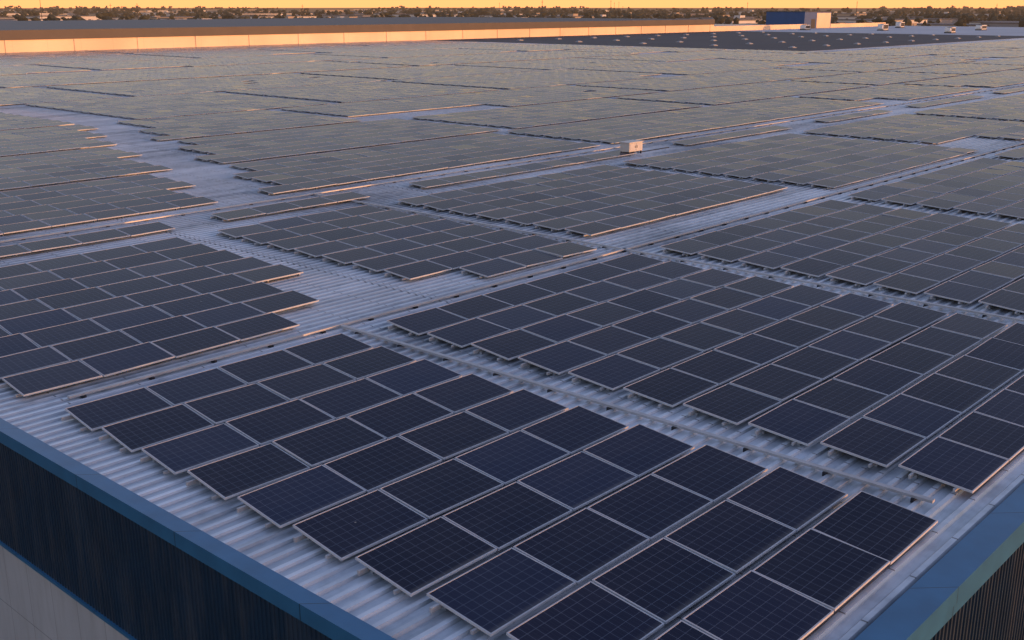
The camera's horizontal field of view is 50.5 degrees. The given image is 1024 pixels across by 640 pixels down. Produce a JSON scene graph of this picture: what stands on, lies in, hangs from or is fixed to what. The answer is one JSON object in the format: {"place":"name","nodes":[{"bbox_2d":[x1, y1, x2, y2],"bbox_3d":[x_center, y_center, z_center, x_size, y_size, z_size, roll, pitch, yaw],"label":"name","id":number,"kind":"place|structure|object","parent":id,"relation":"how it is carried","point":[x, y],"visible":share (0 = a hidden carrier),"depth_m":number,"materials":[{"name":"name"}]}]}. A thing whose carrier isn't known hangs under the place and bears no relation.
{"place":"outdoors","nodes":[
{"label":"outdoors","id":0,"kind":"place"},
{"bbox_2d":[0,17,885,52],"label":"parapet wall","id":1,"kind":"structure","parent":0,"point":[47,36],"depth_m":238.02,"materials":[{"name":"beige concrete"}]},
{"bbox_2d":[0,8,1002,13],"bbox_3d":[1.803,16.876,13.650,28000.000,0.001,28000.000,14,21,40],"label":"houses","id":2,"kind":"structure","parent":0,"point":[311,10],"depth_m":10910.61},
{"bbox_2d":[0,545,128,639],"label":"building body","id":3,"kind":"structure","parent":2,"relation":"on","point":[34,605],"depth_m":20.61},
{"bbox_2d":[0,443,331,639],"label":"cladding","id":4,"kind":"structure","parent":3,"relation":"attached to","point":[135,580],"depth_m":17.60,"materials":[{"name":"blue metal"}]},
{"bbox_2d":[0,38,1023,639],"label":"roof sheet","id":5,"kind":"object","parent":3,"relation":"on","point":[346,292],"visible":0.27,"depth_m":25.98,"materials":[{"name":"grey metal"}]},
{"bbox_2d":[2,106,1020,610],"bbox_3d":[10.939,-7.351,52.402,43.340,0.062,75.050,14,21,40],"label":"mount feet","id":6,"kind":"object","parent":5,"relation":"on","point":[468,272],"visible":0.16,"depth_m":32.27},
{"bbox_2d":[0,85,1023,502],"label":"cable trays","id":7,"kind":"object","parent":5,"relation":"on","point":[674,425],"visible":0.98,"depth_m":28.02,"materials":[{"name":"metal"}]},
{"bbox_2d":[0,41,1023,634],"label":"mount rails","id":8,"kind":"object","parent":5,"relation":"on","point":[366,569],"visible":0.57,"depth_m":57.90,"materials":[{"name":"silver metal"}]},
{"bbox_2d":[0,40,1023,639],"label":"solar panels","id":9,"kind":"object","parent":8,"relation":"on","point":[72,320],"visible":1,"depth_m":26.96,"materials":[{"name":"glass"}]},
{"bbox_2d":[619,140,668,152],"bbox_3d":[7.238,-9.352,58.183,0.700,0.700,4.130,14,21,40],"label":"hvac unit","id":10,"kind":"object","parent":5,"relation":"on","point":[628,146],"visible":0.95,"depth_m":56.88,"materials":[{"name":"metal"}]},
{"bbox_2d":[434,31,1023,50],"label":"roof membrane","id":11,"kind":"object","parent":5,"relation":"on","point":[733,40],"visible":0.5,"depth_m":246.41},
{"bbox_2d":[516,31,999,47],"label":"skylights","id":12,"kind":"object","parent":11,"relation":"on","point":[766,34],"visible":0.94,"depth_m":252.44,"materials":[{"name":"white plastic"}]},
{"bbox_2d":[743,26,1023,35],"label":"roof","id":13,"kind":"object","parent":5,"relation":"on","point":[999,31],"visible":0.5,"depth_m":348.30,"materials":[{"name":"grey metal"}]},
{"bbox_2d":[800,24,810,29],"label":"rooftop hvac unit","id":14,"kind":"structure","parent":13,"relation":"on","point":[804,26],"depth_m":354.82,"materials":[{"name":"white paint"}]},
{"bbox_2d":[877,24,888,30],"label":"rooftop hvac unit","id":15,"kind":"structure","parent":13,"relation":"on","point":[882,27],"depth_m":347.39,"materials":[{"name":"white paint"}]},
{"bbox_2d":[895,22,904,27],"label":"rooftop hvac unit","id":16,"kind":"structure","parent":13,"relation":"on","point":[899,24],"depth_m":391.37,"materials":[{"name":"white paint"}]},
{"bbox_2d":[944,27,955,32],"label":"rooftop hvac unit","id":17,"kind":"structure","parent":13,"relation":"on","point":[950,29],"depth_m":312.54,"materials":[{"name":"white paint"}]},
{"bbox_2d":[975,25,986,29],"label":"rooftop hvac unit","id":18,"kind":"structure","parent":13,"relation":"on","point":[981,27],"depth_m":350.87,"materials":[{"name":"white paint"}]},
{"bbox_2d":[0,418,1023,639],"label":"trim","id":19,"kind":"structure","parent":3,"relation":"attached to","point":[922,606],"depth_m":15.27,"materials":[{"name":"blue metal"}]},
{"bbox_2d":[921,535,1023,639],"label":"eaves trim","id":20,"kind":"structure","parent":19,"relation":"attached to","point":[949,615],"depth_m":15.04,"materials":[{"name":"metal"}]},
{"bbox_2d":[930,542,1023,639],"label":"corrugated wall","id":21,"kind":"structure","parent":19,"relation":"attached to","point":[992,608],"depth_m":16.16,"materials":[{"name":"metal"}]},
{"bbox_2d":[766,11,831,27],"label":"building","id":22,"kind":"structure","parent":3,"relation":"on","point":[789,17],"depth_m":383.13,"materials":[{"name":"metal"}]},
{"bbox_2d":[816,13,830,27],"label":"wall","id":23,"kind":"structure","parent":22,"relation":"attached to","point":[823,20],"depth_m":388.75,"materials":[{"name":"white paint"}]},
{"bbox_2d":[0,5,1023,26],"bbox_3d":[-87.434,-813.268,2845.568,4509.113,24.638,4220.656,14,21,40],"label":"trees","id":24,"kind":"object","parent":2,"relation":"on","point":[718,13],"visible":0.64,"depth_m":1456.89,"materials":[{"name":"green plant"}]},
{"bbox_2d":[40,1,997,18],"bbox_3d":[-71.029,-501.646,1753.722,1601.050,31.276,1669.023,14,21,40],"label":"masts","id":25,"kind":"object","parent":2,"relation":"on","point":[499,9],"visible":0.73,"depth_m":1299.98,"materials":[{"name":"metal"}]},
{"bbox_2d":[0,0,1023,7],"label":"sky","id":26,"kind":"structure","parent":0,"point":[23,3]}
]}

